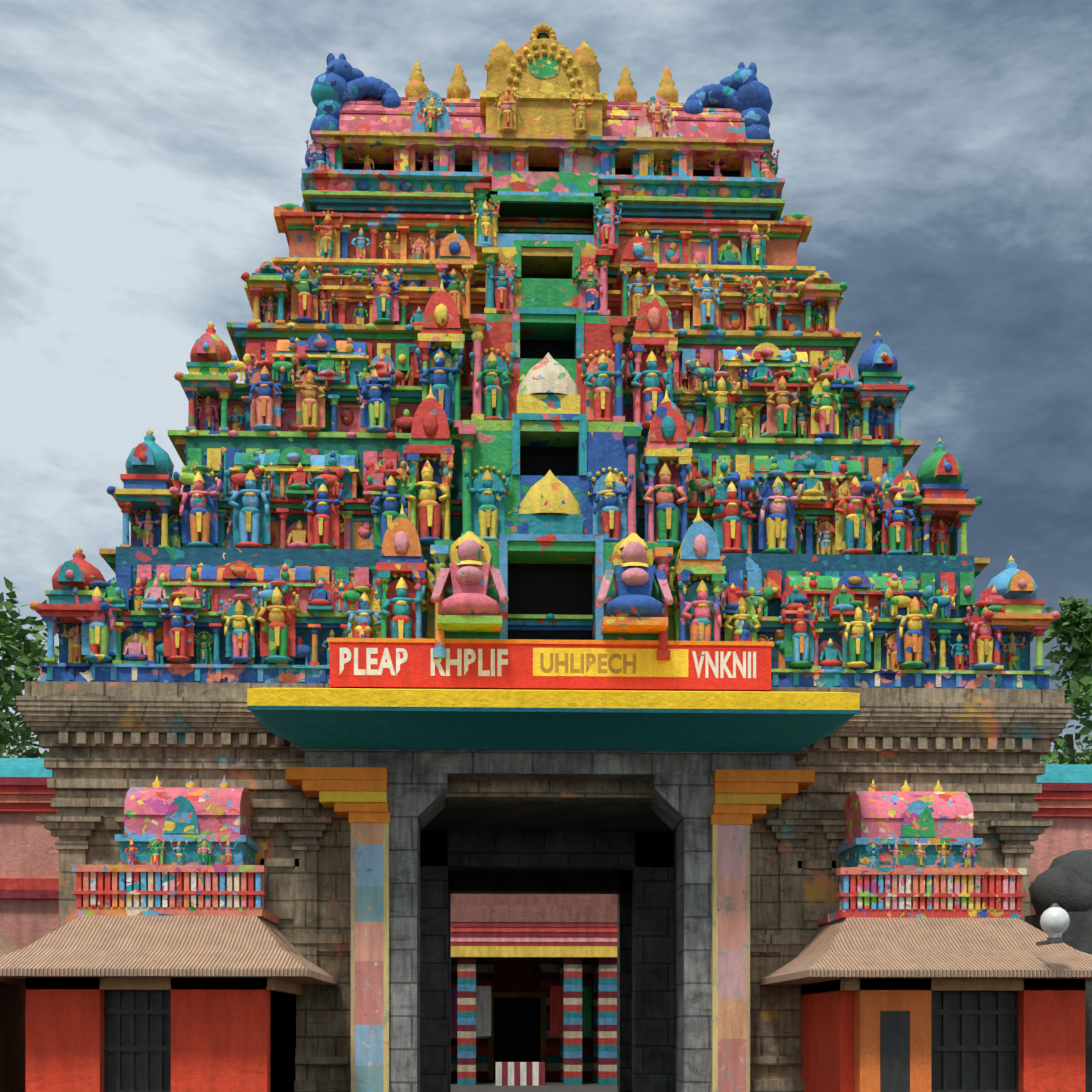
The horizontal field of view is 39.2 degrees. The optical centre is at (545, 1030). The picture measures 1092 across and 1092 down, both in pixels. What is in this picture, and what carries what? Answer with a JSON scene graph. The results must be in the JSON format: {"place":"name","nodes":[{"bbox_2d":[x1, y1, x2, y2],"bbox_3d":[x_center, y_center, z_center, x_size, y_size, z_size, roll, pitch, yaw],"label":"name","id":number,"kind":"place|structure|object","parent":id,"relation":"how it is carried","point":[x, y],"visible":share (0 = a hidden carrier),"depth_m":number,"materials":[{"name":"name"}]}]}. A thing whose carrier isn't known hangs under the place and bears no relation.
{"place":"outdoors","nodes":[
{"label":"outdoors","id":0,"kind":"place"},
{"bbox_2d":[26,977,301,1091],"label":"shrine walls","id":1,"kind":"structure","parent":0,"point":[233,1034],"depth_m":20.52,"materials":[{"name":"red paint"}]},
{"bbox_2d":[104,990,170,1091],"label":"barred door","id":2,"kind":"structure","parent":1,"relation":"in","point":[137,1040],"depth_m":20.77,"materials":[{"name":"grey metal"}]},
{"bbox_2d":[0,916,336,984],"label":"kiosk roof","id":3,"kind":"structure","parent":1,"relation":"on","point":[178,946],"depth_m":20.83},
{"bbox_2d":[71,775,277,923],"bbox_3d":[-5.411,-2.742,22.741,2.720,2.200,1.800,0,0,-2],"label":"miniature shrine","id":4,"kind":"object","parent":3,"relation":"on","point":[190,849],"visible":1,"depth_m":22.16,"materials":[{"name":"multicoloured paint"}]},
{"bbox_2d":[451,1079,616,1091],"bbox_3d":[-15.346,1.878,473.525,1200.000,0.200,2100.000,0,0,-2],"label":"ground","id":5,"kind":"structure","parent":0,"point":[549,1086],"depth_m":48.16,"materials":[{"name":"grey stone"}]},
{"bbox_2d":[0,984,25,1091],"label":"wall","id":6,"kind":"structure","parent":5,"relation":"on","point":[12,1038],"depth_m":22.77,"materials":[{"name":"paint"}]},
{"bbox_2d":[0,930,25,985],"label":"kiosk roof","id":7,"kind":"structure","parent":6,"relation":"on","point":[8,945],"depth_m":22.63,"materials":[{"name":"tile"}]},
{"bbox_2d":[0,730,32,757],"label":"tree","id":8,"kind":"object","parent":5,"relation":"on","point":[9,748],"visible":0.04,"depth_m":47.06,"materials":[{"name":"green plant"}]},
{"bbox_2d":[0,577,58,757],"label":"tree","id":9,"kind":"object","parent":5,"relation":"on","point":[31,653],"visible":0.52,"depth_m":36.48,"materials":[{"name":"green plant"}]},
{"bbox_2d":[451,894,616,1085],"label":"hall","id":10,"kind":"structure","parent":5,"relation":"on","point":[556,954],"depth_m":50.56,"materials":[{"name":"paint"}]},
{"bbox_2d":[494,997,539,1078],"bbox_3d":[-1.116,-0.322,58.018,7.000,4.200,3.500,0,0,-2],"label":"inner doorway","id":11,"kind":"structure","parent":10,"relation":"in","point":[516,1029],"depth_m":56.27,"materials":[{"name":"black"}]},
{"bbox_2d":[16,681,1072,1091],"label":"stone base","id":12,"kind":"object","parent":5,"relation":"on","point":[108,745],"visible":0.33,"depth_m":23.60,"materials":[{"name":"stone"}]},
{"bbox_2d":[39,663,1050,688],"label":"tower plinth","id":13,"kind":"structure","parent":12,"relation":"on","point":[247,673],"depth_m":23.35,"materials":[{"name":"paint"}]},
{"bbox_2d":[29,504,1060,670],"bbox_3d":[-0.076,-6.768,27.665,15.545,2.444,10.443,0,0,-2],"label":"tower tier","id":14,"kind":"object","parent":13,"relation":"on","point":[200,605],"visible":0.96,"depth_m":23.40,"materials":[{"name":"paint"}]},
{"bbox_2d":[106,385,982,555],"bbox_3d":[-0.092,-8.817,28.132,13.730,2.646,9.308,0,0,-2],"label":"tower tier","id":15,"kind":"object","parent":14,"relation":"on","point":[549,473],"visible":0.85,"depth_m":24.14,"materials":[{"name":"paint"}]},
{"bbox_2d":[174,280,914,439],"bbox_3d":[-0.103,-10.852,28.457,11.925,2.495,8.658,0,0,-2],"label":"tower tier","id":16,"kind":"object","parent":15,"relation":"on","point":[332,377],"visible":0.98,"depth_m":24.80,"materials":[{"name":"paint"}]},
{"bbox_2d":[241,229,847,331],"bbox_3d":[-0.115,-12.399,28.794,9.986,1.606,7.983,0,0,-2],"label":"tower tier","id":17,"kind":"object","parent":16,"relation":"on","point":[544,273],"visible":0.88,"depth_m":25.36,"materials":[{"name":"paint"}]},
{"bbox_2d":[273,183,811,265],"bbox_3d":[-0.122,-13.488,28.994,9.240,1.228,7.583,0,0,-2],"label":"tower tier","id":18,"kind":"object","parent":17,"relation":"on","point":[390,225],"visible":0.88,"depth_m":25.95,"materials":[{"name":"paint"}]},
{"bbox_2d":[301,53,781,220],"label":"yali crests","id":19,"kind":"object","parent":18,"relation":"on","point":[341,81],"visible":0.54,"depth_m":26.97,"materials":[{"name":"paint"}]},
{"bbox_2d":[301,90,784,199],"bbox_3d":[-0.137,-15.473,29.435,8.240,2.741,6.700,0,0,-2],"label":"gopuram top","id":20,"kind":"object","parent":18,"relation":"on","point":[430,141],"visible":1,"depth_m":26.43,"materials":[{"name":"paint"}]},
{"bbox_2d":[405,24,678,135],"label":"roof finials","id":21,"kind":"object","parent":20,"relation":"on","point":[540,82],"visible":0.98,"depth_m":26.38,"materials":[{"name":"paint"}]},
{"bbox_2d":[0,758,1091,948],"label":"side halls","id":22,"kind":"object","parent":5,"relation":"on","point":[29,883],"depth_m":26.49,"materials":[{"name":"paint"}]},
{"bbox_2d":[420,828,675,1091],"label":"gateway passage","id":23,"kind":"object","parent":5,"relation":"on","point":[635,872],"visible":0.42,"depth_m":27.85},
{"bbox_2d":[291,742,808,1091],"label":"stone door frame","id":24,"kind":"object","parent":5,"relation":"on","point":[682,790],"visible":0.75,"depth_m":23.21,"materials":[{"name":"grey stone"}]},
{"bbox_2d":[420,800,673,831],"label":"passage ceiling","id":25,"kind":"structure","parent":24,"relation":"attached to","point":[550,816],"depth_m":25.91,"materials":[{"name":"black stone"}]},
{"bbox_2d":[351,823,749,1091],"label":"pillars","id":26,"kind":"structure","parent":24,"relation":"attached to","point":[370,957],"depth_m":23.04,"materials":[{"name":"multicoloured paint"}]},
{"bbox_2d":[247,688,859,825],"bbox_3d":[0.095,-4.132,22.659,8.600,2.020,2.260,0,0,-2],"label":"porch canopy","id":27,"kind":"object","parent":24,"relation":"attached to","point":[379,718],"visible":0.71,"depth_m":22.29,"materials":[{"name":"teal paint"}]},
{"bbox_2d":[327,638,773,690],"bbox_3d":[0.084,-5.482,22.989,6.680,0.720,0.140,0,0,-2],"label":"sign board","id":28,"kind":"object","parent":27,"relation":"on","point":[522,670],"visible":0.93,"depth_m":22.94,"materials":[{"name":"red paint"}]},
{"bbox_2d":[340,648,407,674],"bbox_3d":[-2.554,-5.497,22.845,1.029,0.408,0.004,0,0,-2],"label":"sign lettering","id":29,"kind":"object","parent":28,"relation":"attached to","point":[368,670],"visible":1,"depth_m":22.84},
{"bbox_2d":[431,648,507,675],"bbox_3d":[-1.143,-5.496,22.893,1.150,0.406,0.004,0,0,-2],"label":"sign","id":30,"kind":"object","parent":28,"relation":"attached to","point":[458,661],"visible":0.9,"depth_m":22.89,"materials":[{"name":"white paint"}]},
{"bbox_2d":[540,653,635,673],"bbox_3d":[0.631,-5.495,22.954,1.436,0.300,0.004,0,0,-2],"label":"sign lettering","id":31,"kind":"object","parent":28,"relation":"attached to","point":[589,663],"visible":1,"depth_m":22.95},
{"bbox_2d":[692,651,755,677],"bbox_3d":[2.672,-5.490,23.024,0.965,0.400,0.004,0,0,-2],"label":"sign lettering","id":32,"kind":"object","parent":28,"relation":"attached to","point":[723,662],"visible":1,"depth_m":23.02},
{"bbox_2d":[1025,849,1091,1091],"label":"dark rock","id":33,"kind":"object","parent":5,"relation":"on","point":[1064,881],"visible":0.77,"depth_m":22.55,"materials":[{"name":"grey stone"}]},
{"bbox_2d":[1040,595,1091,763],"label":"tree","id":34,"kind":"object","parent":5,"relation":"on","point":[1072,625],"depth_m":36.96,"materials":[{"name":"green plant"}]},
{"bbox_2d":[1041,734,1091,763],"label":"tree","id":35,"kind":"object","parent":5,"relation":"on","point":[1085,760],"visible":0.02,"depth_m":44.92,"materials":[{"name":"green plant"}]},
{"bbox_2d":[0,0,1091,763],"label":"sky","id":36,"kind":"structure","parent":0,"point":[938,153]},
{"bbox_2d":[801,978,1084,1091],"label":"shrine walls","id":37,"kind":"structure","parent":0,"point":[840,1033],"depth_m":20.92,"materials":[{"name":"red paint"}]},
{"bbox_2d":[760,917,1091,984],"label":"kiosk roof","id":38,"kind":"structure","parent":37,"relation":"on","point":[973,948],"depth_m":21.27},
{"bbox_2d":[818,779,1026,925],"bbox_3d":[5.583,-2.742,23.117,2.720,2.200,1.800,0,0,-2],"label":"miniature shrine","id":39,"kind":"object","parent":38,"relation":"on","point":[914,859],"visible":1,"depth_m":22.55,"materials":[{"name":"multicoloured paint"}]},
{"bbox_2d":[1036,903,1062,945],"bbox_3d":[6.675,-1.412,20.441,0.200,0.520,0.745,0,0,-2],"label":"lamp arm","id":40,"kind":"object","parent":38,"relation":"attached to","point":[1053,940],"visible":0.88,"depth_m":20.12},
{"bbox_2d":[1040,907,1069,937],"bbox_3d":[6.684,-1.417,20.163,0.380,0.430,0.380,0,0,-2],"label":"lamp globe","id":41,"kind":"object","parent":40,"relation":"on","point":[1054,921],"visible":0.96,"depth_m":20.04,"materials":[{"name":"white glass"}]},
{"bbox_2d":[880,991,1018,1091],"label":"barred door","id":42,"kind":"structure","parent":37,"relation":"in","point":[974,1042],"depth_m":21.15,"materials":[{"name":"grey metal"}]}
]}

